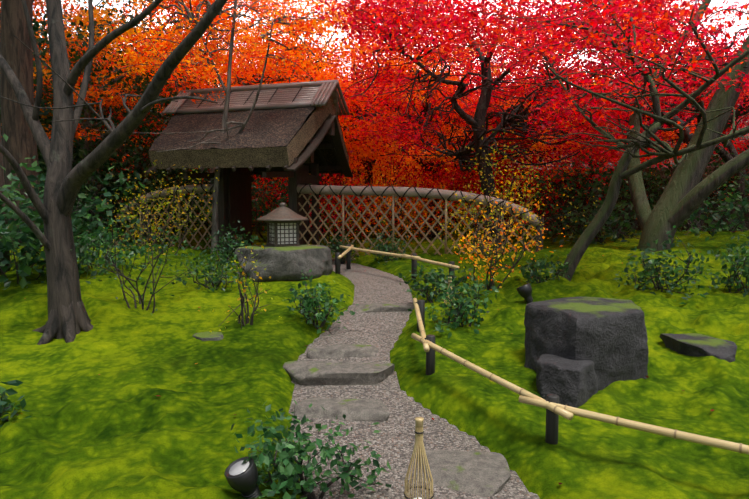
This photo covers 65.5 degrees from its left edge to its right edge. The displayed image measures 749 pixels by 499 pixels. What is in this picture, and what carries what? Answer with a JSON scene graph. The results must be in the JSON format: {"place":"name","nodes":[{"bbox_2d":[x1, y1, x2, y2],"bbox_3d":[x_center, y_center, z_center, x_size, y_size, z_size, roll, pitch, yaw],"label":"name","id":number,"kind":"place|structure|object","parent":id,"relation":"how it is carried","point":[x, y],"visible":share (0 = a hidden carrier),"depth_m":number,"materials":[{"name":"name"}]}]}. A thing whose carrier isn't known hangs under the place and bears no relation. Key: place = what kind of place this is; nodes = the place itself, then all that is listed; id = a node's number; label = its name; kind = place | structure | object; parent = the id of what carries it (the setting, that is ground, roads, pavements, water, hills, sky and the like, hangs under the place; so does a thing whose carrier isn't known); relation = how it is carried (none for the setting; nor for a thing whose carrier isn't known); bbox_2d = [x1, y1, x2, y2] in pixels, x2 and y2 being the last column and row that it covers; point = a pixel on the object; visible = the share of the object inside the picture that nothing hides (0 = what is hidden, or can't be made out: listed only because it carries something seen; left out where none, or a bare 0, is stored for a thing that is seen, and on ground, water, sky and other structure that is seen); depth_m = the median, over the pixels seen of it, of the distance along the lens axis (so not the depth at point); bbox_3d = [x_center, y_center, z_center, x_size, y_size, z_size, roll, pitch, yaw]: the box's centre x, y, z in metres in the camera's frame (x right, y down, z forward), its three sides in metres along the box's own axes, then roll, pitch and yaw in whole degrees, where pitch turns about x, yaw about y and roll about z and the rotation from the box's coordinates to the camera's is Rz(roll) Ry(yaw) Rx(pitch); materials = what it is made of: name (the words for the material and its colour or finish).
{"place":"outdoors","nodes":[
{"label":"outdoors","id":0,"kind":"place"},
{"bbox_2d":[0,201,748,498],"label":"mossy ground","id":1,"kind":"structure","parent":0,"point":[117,428],"depth_m":4.41,"materials":[{"name":"green plant"}]},
{"bbox_2d":[0,380,31,426],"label":"shrub","id":2,"kind":"object","parent":1,"relation":"on","point":[5,401],"visible":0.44,"depth_m":3.77,"materials":[{"name":"green plant"}]},
{"bbox_2d":[0,0,41,274],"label":"cedar trunks","id":3,"kind":"object","parent":1,"relation":"on","point":[20,145],"visible":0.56,"depth_m":9.96,"materials":[{"name":"brown plant"}]},
{"bbox_2d":[0,0,81,219],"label":"evergreen tree","id":4,"kind":"object","parent":1,"relation":"on","point":[44,18],"visible":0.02,"depth_m":21.64,"materials":[{"name":"green plant"}]},
{"bbox_2d":[0,133,144,289],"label":"aucuba shrub","id":5,"kind":"object","parent":1,"relation":"on","point":[29,239],"visible":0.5,"depth_m":6.73,"materials":[{"name":"green plant"}]},
{"bbox_2d":[33,0,140,66],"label":"evergreen tree","id":6,"kind":"object","parent":1,"relation":"on","point":[65,27],"depth_m":26.46,"materials":[{"name":"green plant"}]},
{"bbox_2d":[38,161,144,243],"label":"hedge shrub","id":7,"kind":"object","parent":1,"relation":"on","point":[82,202],"visible":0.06,"depth_m":11.95,"materials":[{"name":"green plant"}]},
{"bbox_2d":[37,212,156,273],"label":"aucuba shrub","id":8,"kind":"object","parent":1,"relation":"on","point":[120,252],"visible":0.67,"depth_m":7.92,"materials":[{"name":"green plant"}]},
{"bbox_2d":[0,0,194,246],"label":"evergreen tree","id":9,"kind":"object","parent":1,"relation":"on","point":[40,41],"visible":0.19,"depth_m":12.48,"materials":[{"name":"green plant"}]},
{"bbox_2d":[0,0,213,245],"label":"evergreen tree","id":10,"kind":"object","parent":1,"relation":"on","point":[125,114],"visible":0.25,"depth_m":12.57,"materials":[{"name":"green plant"}]},
{"bbox_2d":[0,0,214,234],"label":"orange maple tree","id":11,"kind":"object","parent":1,"relation":"on","point":[68,16],"visible":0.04,"depth_m":14.24,"materials":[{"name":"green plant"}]},
{"bbox_2d":[0,0,227,344],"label":"tree","id":12,"kind":"object","parent":1,"relation":"on","point":[69,320],"visible":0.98,"depth_m":5.35,"materials":[{"name":"brown plant"}]},
{"bbox_2d":[72,137,177,244],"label":"hedge shrub","id":13,"kind":"object","parent":1,"relation":"on","point":[106,217],"visible":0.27,"depth_m":12.11,"materials":[{"name":"green plant"}]},
{"bbox_2d":[3,0,256,237],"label":"evergreen tree","id":14,"kind":"object","parent":1,"relation":"on","point":[140,170],"visible":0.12,"depth_m":13.27,"materials":[{"name":"green plant"}]},
{"bbox_2d":[35,2,224,230],"bbox_3d":[-8.989,-3.240,18.322,9.009,8.638,10.000,0,5,-1],"label":"evergreen tree","id":15,"kind":"object","parent":1,"relation":"on","point":[131,138],"depth_m":17.30,"materials":[{"name":"green plant"}]},
{"bbox_2d":[76,73,197,184],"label":"red maple tree","id":16,"kind":"object","parent":1,"relation":"on","point":[129,155],"visible":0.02,"depth_m":18.70,"materials":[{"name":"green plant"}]},
{"bbox_2d":[71,200,206,314],"bbox_3d":[-2.454,0.183,6.041,1.244,1.397,1.346,-2,6,-25],"label":"twiggy shrub","id":17,"kind":"object","parent":1,"relation":"on","point":[141,298],"visible":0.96,"depth_m":6.04,"materials":[{"name":"green plant"}]},
{"bbox_2d":[101,159,213,243],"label":"hedge shrub","id":18,"kind":"object","parent":1,"relation":"on","point":[169,208],"visible":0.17,"depth_m":13.36,"materials":[{"name":"green plant"}]},
{"bbox_2d":[108,140,207,235],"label":"hedge shrub","id":19,"kind":"object","parent":1,"relation":"on","point":[181,202],"visible":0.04,"depth_m":17.25,"materials":[{"name":"green plant"}]},
{"bbox_2d":[104,90,211,223],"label":"tree","id":20,"kind":"object","parent":1,"relation":"on","point":[169,182],"depth_m":22.49,"materials":[{"name":"green plant"}]},
{"bbox_2d":[104,159,217,257],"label":"olive shrub","id":21,"kind":"object","parent":1,"relation":"on","point":[155,219],"visible":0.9,"depth_m":9.65,"materials":[{"name":"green plant"}]},
{"bbox_2d":[114,183,213,248],"bbox_3d":[-4.253,-0.583,11.888,2.535,1.519,0.204,2,5,18],"label":"bamboo fence","id":22,"kind":"object","parent":1,"relation":"on","point":[201,187],"visible":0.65,"depth_m":11.77,"materials":[{"name":"brown wood"}]},
{"bbox_2d":[72,0,270,221],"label":"evergreen tree","id":23,"kind":"object","parent":1,"relation":"on","point":[173,37],"visible":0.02,"depth_m":24.18,"materials":[{"name":"green plant"}]},
{"bbox_2d":[1,0,401,183],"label":"orange maple tree","id":24,"kind":"object","parent":1,"relation":"on","point":[248,75],"visible":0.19,"depth_m":12.56,"materials":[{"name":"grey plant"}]},
{"bbox_2d":[193,331,222,340],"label":"rock","id":25,"kind":"object","parent":1,"relation":"on","point":[209,336],"visible":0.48,"depth_m":5.35,"materials":[{"name":"grey stone"}]},
{"bbox_2d":[169,237,250,296],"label":"shrub","id":26,"kind":"object","parent":1,"relation":"on","point":[222,260],"visible":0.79,"depth_m":6.94,"materials":[{"name":"green plant"}]},
{"bbox_2d":[161,169,271,239],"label":"hedge shrub","id":27,"kind":"object","parent":1,"relation":"on","point":[197,209],"visible":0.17,"depth_m":13.72,"materials":[{"name":"green plant"}]},
{"bbox_2d":[83,0,360,253],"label":"thin tree","id":28,"kind":"object","parent":1,"relation":"on","point":[272,25],"visible":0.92,"depth_m":10.22,"materials":[{"name":"orange plant"}]},
{"bbox_2d":[167,84,288,226],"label":"tree","id":29,"kind":"object","parent":1,"relation":"on","point":[254,192],"visible":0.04,"depth_m":21.76,"materials":[{"name":"green plant"}]},
{"bbox_2d":[201,221,264,261],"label":"shrub","id":30,"kind":"object","parent":1,"relation":"on","point":[231,245],"visible":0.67,"depth_m":9.06,"materials":[{"name":"green plant"}]},
{"bbox_2d":[224,457,261,498],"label":"spotlight","id":31,"kind":"object","parent":1,"relation":"on","point":[241,477],"visible":0.88,"depth_m":2.71,"materials":[{"name":"black metal"}]},
{"bbox_2d":[210,242,281,331],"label":"twiggy shrub","id":32,"kind":"object","parent":1,"relation":"on","point":[241,298],"visible":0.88,"depth_m":5.70,"materials":[{"name":"brown plant"}]},
{"bbox_2d":[146,80,352,250],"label":"thatched gate","id":33,"kind":"structure","parent":1,"relation":"on","point":[292,132],"depth_m":10.50,"materials":[{"name":"brown wood"}]},
{"bbox_2d":[162,26,351,223],"bbox_3d":[-4.610,-4.853,23.988,10.169,8.076,10.684,0,5,-1],"label":"orange maple tree","id":34,"kind":"object","parent":1,"relation":"on","point":[245,67],"visible":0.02,"depth_m":22.52,"materials":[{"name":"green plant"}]},
{"bbox_2d":[234,245,332,281],"bbox_3d":[-1.230,0.242,7.872,1.333,0.600,1.043,0,5,-1],"label":"boulder","id":35,"kind":"object","parent":1,"relation":"on","point":[288,263],"visible":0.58,"depth_m":7.49,"materials":[{"name":"grey stone"}]},
{"bbox_2d":[257,202,308,246],"bbox_3d":[-1.234,-0.293,7.850,0.700,0.680,0.699,0,5,-1],"label":"wooden lantern","id":36,"kind":"object","parent":35,"relation":"on","point":[282,221],"visible":0.96,"depth_m":7.71,"materials":[{"name":"wood"},{"name":"paper"}]},
{"bbox_2d":[251,174,323,241],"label":"hedge shrub","id":37,"kind":"object","parent":1,"relation":"on","point":[263,205],"visible":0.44,"depth_m":14.46,"materials":[{"name":"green plant"}]},
{"bbox_2d":[253,163,349,230],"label":"tree","id":38,"kind":"object","parent":1,"relation":"on","point":[324,175],"visible":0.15,"depth_m":18.00,"materials":[{"name":"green plant"}]},
{"bbox_2d":[129,0,486,235],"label":"maple tree","id":39,"kind":"object","parent":1,"relation":"on","point":[345,122],"visible":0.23,"depth_m":13.94,"materials":[{"name":"orange plant"}]},
{"bbox_2d":[230,400,391,498],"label":"shrub","id":40,"kind":"object","parent":1,"relation":"on","point":[287,477],"visible":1,"depth_m":2.92,"materials":[{"name":"green plant"}]},
{"bbox_2d":[282,269,360,335],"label":"shrub","id":41,"kind":"object","parent":1,"relation":"on","point":[307,302],"visible":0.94,"depth_m":5.74,"materials":[{"name":"green plant"}]},
{"bbox_2d":[251,152,405,229],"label":"tree","id":42,"kind":"object","parent":1,"relation":"on","point":[325,182],"visible":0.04,"depth_m":21.32,"materials":[{"name":"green plant"}]},
{"bbox_2d":[209,39,458,217],"bbox_3d":[-1.996,-5.895,30.720,12.459,10.439,13.525,0,5,-1],"label":"evergreen tree","id":43,"kind":"object","parent":1,"relation":"on","point":[354,167],"depth_m":27.65,"materials":[{"name":"green plant"}]},
{"bbox_2d":[275,171,397,241],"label":"hedge shrub","id":44,"kind":"object","parent":1,"relation":"on","point":[334,217],"visible":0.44,"depth_m":13.94,"materials":[{"name":"green plant"}]},
{"bbox_2d":[317,233,359,263],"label":"shrub","id":45,"kind":"object","parent":1,"relation":"on","point":[338,248],"visible":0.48,"depth_m":10.27,"materials":[{"name":"green plant"}]},
{"bbox_2d":[286,45,390,219],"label":"tree","id":46,"kind":"object","parent":1,"relation":"on","point":[338,181],"depth_m":28.95,"materials":[{"name":"green plant"}]},
{"bbox_2d":[328,151,428,240],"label":"hedge shrub","id":47,"kind":"object","parent":1,"relation":"on","point":[386,223],"visible":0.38,"depth_m":14.25,"materials":[{"name":"green plant"}]},
{"bbox_2d":[340,63,421,218],"bbox_3d":[0.976,-5.000,30.019,8.073,9.334,6.563,-2,5,-17],"label":"hedge shrub","id":48,"kind":"object","parent":1,"relation":"on","point":[390,201],"depth_m":30.58,"materials":[{"name":"green plant"}]},
{"bbox_2d":[24,230,747,484],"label":"fallen leaves","id":49,"kind":"object","parent":1,"relation":"on","point":[478,329],"visible":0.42,"depth_m":4.72,"materials":[{"name":"brown plant"}]},
{"bbox_2d":[365,230,408,264],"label":"shrub","id":50,"kind":"object","parent":1,"relation":"on","point":[386,248],"visible":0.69,"depth_m":9.59,"materials":[{"name":"green plant"}]},
{"bbox_2d":[319,108,465,227],"bbox_3d":[-0.277,-2.651,22.769,6.339,8.200,6.183,-4,7,-40],"label":"hedge shrub","id":51,"kind":"object","parent":1,"relation":"on","point":[349,181],"visible":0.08,"depth_m":22.17,"materials":[{"name":"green plant"}]},
{"bbox_2d":[335,244,459,283],"bbox_3d":[-0.063,0.299,8.017,0.940,0.539,2.928,-3,6,-29],"label":"bamboo rail","id":52,"kind":"object","parent":1,"relation":"on","point":[451,265],"visible":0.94,"depth_m":7.95,"materials":[{"name":"beige wood"}]},
{"bbox_2d":[290,16,520,229],"bbox_3d":[-0.129,-4.073,19.165,10.548,7.310,11.122,0,5,-1],"label":"red maple tree","id":53,"kind":"object","parent":1,"relation":"on","point":[370,166],"visible":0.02,"depth_m":16.56,"materials":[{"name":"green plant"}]},
{"bbox_2d":[349,148,468,231],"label":"hedge shrub","id":54,"kind":"object","parent":1,"relation":"on","point":[385,179],"visible":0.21,"depth_m":17.88,"materials":[{"name":"green plant"}]},
{"bbox_2d":[347,128,477,242],"bbox_3d":[0.939,-1.676,13.983,2.870,3.282,2.554,2,6,25],"label":"hedge shrub","id":55,"kind":"object","parent":1,"relation":"on","point":[426,214],"visible":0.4,"depth_m":13.95,"materials":[{"name":"green plant"}]},
{"bbox_2d":[297,184,543,260],"bbox_3d":[0.670,-0.427,10.275,4.439,1.486,0.204,2,5,18],"label":"bamboo fence","id":56,"kind":"object","parent":1,"relation":"on","point":[387,191],"visible":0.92,"depth_m":10.28,"materials":[{"name":"beige wood"}]},
{"bbox_2d":[272,21,595,237],"bbox_3d":[1.445,-3.207,15.668,8.659,6.219,8.223,0,5,-1],"label":"orange maple","id":57,"kind":"object","parent":1,"relation":"on","point":[429,105],"visible":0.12,"depth_m":14.37,"materials":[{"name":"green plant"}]},
{"bbox_2d":[399,263,484,310],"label":"path shrub","id":58,"kind":"object","parent":1,"relation":"on","point":[427,287],"visible":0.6,"depth_m":6.45,"materials":[{"name":"green plant"}]},
{"bbox_2d":[353,72,530,225],"bbox_3d":[2.864,-3.362,23.359,7.185,7.137,6.075,-3,6,-31],"label":"shrub","id":59,"kind":"object","parent":1,"relation":"on","point":[423,185],"visible":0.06,"depth_m":23.22,"materials":[{"name":"green plant"}]},
{"bbox_2d":[358,19,532,216],"bbox_3d":[5.519,-7.113,33.577,13.925,11.846,12.637,3,6,33],"label":"evergreen tree","id":60,"kind":"object","parent":1,"relation":"on","point":[474,102],"depth_m":32.66,"materials":[{"name":"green plant"}]},
{"bbox_2d":[358,37,538,223],"bbox_3d":[3.613,-4.950,24.676,13.262,8.320,13.111,0,5,-1],"label":"red maple tree","id":61,"kind":"object","parent":1,"relation":"on","point":[452,219],"depth_m":22.76,"materials":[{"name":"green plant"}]},
{"bbox_2d":[444,277,453,303],"bbox_3d":[0.787,0.517,6.093,0.133,0.460,0.133,0,5,-1],"label":"bamboo lamp cage","id":62,"kind":"object","parent":1,"relation":"on","point":[449,281],"visible":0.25,"depth_m":6.07,"materials":[{"name":"beige wicker"}]},
{"bbox_2d":[425,271,498,338],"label":"path shrub","id":63,"kind":"object","parent":1,"relation":"on","point":[459,305],"visible":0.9,"depth_m":5.55,"materials":[{"name":"green plant"}]},
{"bbox_2d":[387,73,587,227],"bbox_3d":[4.008,-2.955,21.560,9.010,7.541,6.220,0,5,-1],"label":"hedge shrub","id":64,"kind":"object","parent":1,"relation":"on","point":[500,198],"visible":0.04,"depth_m":21.79,"materials":[{"name":"green plant"}]},
{"bbox_2d":[431,62,560,218],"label":"maple tree","id":65,"kind":"object","parent":1,"relation":"on","point":[505,181],"depth_m":29.84,"materials":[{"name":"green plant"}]},
{"bbox_2d":[311,0,682,242],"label":"maple tree","id":66,"kind":"object","parent":1,"relation":"on","point":[393,17],"visible":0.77,"depth_m":11.22,"materials":[{"name":"red plant"}]},
{"bbox_2d":[448,159,557,232],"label":"hedge shrub","id":67,"kind":"object","parent":1,"relation":"on","point":[511,193],"visible":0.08,"depth_m":18.68,"materials":[{"name":"green plant"}]},
{"bbox_2d":[452,167,564,289],"bbox_3d":[1.553,-0.164,7.006,1.265,1.685,1.128,-2,6,-26],"label":"yellow shrub","id":68,"kind":"object","parent":1,"relation":"on","point":[490,266],"visible":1,"depth_m":6.95,"materials":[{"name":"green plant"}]},
{"bbox_2d":[432,124,599,259],"bbox_3d":[2.271,-0.801,9.498,2.697,2.439,2.094,0,5,-1],"label":"shrub","id":69,"kind":"object","parent":1,"relation":"on","point":[492,202],"visible":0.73,"depth_m":9.27,"materials":[{"name":"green plant"}]},
{"bbox_2d":[465,151,581,236],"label":"hedge shrub","id":70,"kind":"object","parent":1,"relation":"on","point":[532,210],"visible":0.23,"depth_m":14.48,"materials":[{"name":"green plant"}]},
{"bbox_2d":[516,283,532,303],"bbox_3d":[1.620,0.550,6.270,0.187,0.383,0.160,0,5,-1],"label":"spotlight","id":71,"kind":"object","parent":1,"relation":"on","point":[525,291],"visible":0.75,"depth_m":6.20,"materials":[{"name":"black metal"}]},
{"bbox_2d":[516,250,569,284],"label":"rock shrub","id":72,"kind":"object","parent":1,"relation":"on","point":[534,274],"visible":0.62,"depth_m":6.92,"materials":[{"name":"green plant"}]},
{"bbox_2d":[536,354,597,407],"bbox_3d":[1.324,0.979,4.127,0.415,0.384,0.455,4,6,39],"label":"rock","id":73,"kind":"object","parent":1,"relation":"on","point":[571,383],"visible":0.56,"depth_m":3.99,"materials":[{"name":"grey stone"}]},
{"bbox_2d":[499,42,634,198],"bbox_3d":[12.759,-7.385,33.489,14.491,12.465,13.116,0,5,-1],"label":"evergreen tree","id":74,"kind":"object","parent":1,"relation":"on","point":[599,76],"depth_m":31.98,"materials":[{"name":"green plant"}]},
{"bbox_2d":[513,145,645,238],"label":"hedge shrub","id":75,"kind":"object","parent":1,"relation":"on","point":[593,189],"visible":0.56,"depth_m":12.24,"materials":[{"name":"green plant"}]},
{"bbox_2d":[411,298,748,454],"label":"bamboo rail","id":76,"kind":"object","parent":1,"relation":"on","point":[555,409],"visible":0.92,"depth_m":3.36,"materials":[{"name":"beige wood"}]},
{"bbox_2d":[414,3,748,221],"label":"red maple tree","id":77,"kind":"object","parent":1,"relation":"on","point":[656,134],"visible":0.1,"depth_m":15.07,"materials":[{"name":"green plant"}]},
{"bbox_2d":[524,297,648,390],"bbox_3d":[1.709,0.773,4.658,1.115,0.698,0.795,-2,5,-24],"label":"boulder","id":78,"kind":"object","parent":1,"relation":"on","point":[608,337],"visible":0.69,"depth_m":4.31,"materials":[{"name":"grey stone"}]},
{"bbox_2d":[455,0,748,280],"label":"leaning tree","id":79,"kind":"object","parent":1,"relation":"on","point":[642,141],"visible":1,"depth_m":6.43,"materials":[{"name":"red plant"}]},
{"bbox_2d":[543,184,683,245],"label":"hedge shrub","id":80,"kind":"object","parent":1,"relation":"on","point":[616,234],"visible":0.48,"depth_m":10.58,"materials":[{"name":"green plant"}]},
{"bbox_2d":[481,0,748,230],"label":"red maple tree","id":81,"kind":"object","parent":1,"relation":"on","point":[687,138],"visible":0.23,"depth_m":10.97,"materials":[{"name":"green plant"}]},
{"bbox_2d":[576,142,671,209],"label":"hedge shrub","id":82,"kind":"object","parent":1,"relation":"on","point":[627,184],"depth_m":18.38,"materials":[{"name":"green plant"}]},
{"bbox_2d":[506,77,748,231],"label":"shrub","id":83,"kind":"object","parent":1,"relation":"on","point":[709,167],"visible":0.09,"depth_m":18.72,"materials":[{"name":"green plant"}]},
{"bbox_2d":[579,130,679,230],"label":"hedge shrub","id":84,"kind":"object","parent":1,"relation":"on","point":[654,183],"visible":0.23,"depth_m":13.27,"materials":[{"name":"green plant"}]},
{"bbox_2d":[544,0,748,231],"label":"red maple tree","id":85,"kind":"object","parent":1,"relation":"on","point":[730,156],"visible":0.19,"depth_m":13.82,"materials":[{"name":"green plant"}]},
{"bbox_2d":[613,214,719,303],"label":"shrub","id":86,"kind":"object","parent":1,"relation":"on","point":[651,270],"visible":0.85,"depth_m":6.22,"materials":[{"name":"green plant"}]},
{"bbox_2d":[601,0,748,252],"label":"maple tree","id":87,"kind":"object","parent":1,"relation":"on","point":[685,195],"visible":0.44,"depth_m":8.42,"materials":[{"name":"red plant"}]},
{"bbox_2d":[628,165,748,239],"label":"hedge shrub","id":88,"kind":"object","parent":1,"relation":"on","point":[738,221],"visible":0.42,"depth_m":9.91,"materials":[{"name":"green plant"}]},
{"bbox_2d":[633,125,748,231],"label":"hedge shrub","id":89,"kind":"object","parent":1,"relation":"on","point":[712,164],"visible":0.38,"depth_m":13.13,"materials":[{"name":"green plant"}]},
{"bbox_2d":[659,333,736,362],"bbox_3d":[2.746,0.871,4.930,0.425,0.232,0.642,-2,5,-24],"label":"flat rock","id":90,"kind":"object","parent":1,"relation":"on","point":[693,344],"visible":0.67,"depth_m":4.80,"materials":[{"name":"grey stone"}]},
{"bbox_2d":[702,176,747,227],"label":"hedge shrub","id":91,"kind":"object","parent":1,"relation":"on","point":[722,200],"depth_m":17.60,"materials":[{"name":"green plant"}]},
{"bbox_2d":[705,234,748,296],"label":"shrub","id":92,"kind":"object","parent":1,"relation":"on","point":[734,275],"visible":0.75,"depth_m":6.14,"materials":[{"name":"green plant"}]},
{"bbox_2d":[0,0,748,200],"label":"sky","id":93,"kind":"structure","parent":0,"point":[730,2],"materials":[{"name":"white"}]},
{"bbox_2d":[289,260,539,498],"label":"path gravel","id":94,"kind":"structure","parent":0,"point":[392,441],"depth_m":3.94,"materials":[{"name":"grey gravel"}]},
{"bbox_2d":[283,361,394,385],"bbox_3d":[-0.298,1.038,4.723,0.931,0.189,0.374,0,5,-1],"label":"step stone","id":95,"kind":"object","parent":94,"relation":"on","point":[305,373],"visible":0.62,"depth_m":4.60,"materials":[{"name":"grey stone"}]},
{"bbox_2d":[294,398,389,421],"bbox_3d":[-0.227,1.167,4.106,0.682,0.144,0.306,0,5,4],"label":"step stone","id":96,"kind":"object","parent":94,"relation":"on","point":[374,410],"visible":0.56,"depth_m":4.04,"materials":[{"name":"grey stone"}]},
{"bbox_2d":[307,344,378,358],"bbox_3d":[-0.280,0.957,5.273,0.658,0.144,0.254,0,5,-1],"label":"step stone","id":97,"kind":"object","parent":94,"relation":"on","point":[344,350],"visible":0.52,"depth_m":5.18,"materials":[{"name":"grey stone"}]},
{"bbox_2d":[354,303,413,312],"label":"step stone","id":98,"kind":"object","parent":94,"relation":"on","point":[379,307],"visible":0.6,"depth_m":6.48,"materials":[{"name":"grey stone"}]},
{"bbox_2d":[404,417,433,498],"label":"bamboo lamp cage","id":99,"kind":"object","parent":94,"relation":"on","point":[419,445],"visible":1,"depth_m":2.69,"materials":[{"name":"beige wood"}]},
{"bbox_2d":[417,450,510,496],"bbox_3d":[0.506,1.294,3.288,0.543,0.126,0.528,0,5,-1],"label":"step stone","id":100,"kind":"object","parent":94,"relation":"on","point":[483,474],"visible":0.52,"depth_m":3.25,"materials":[{"name":"grey stone"}]}
]}

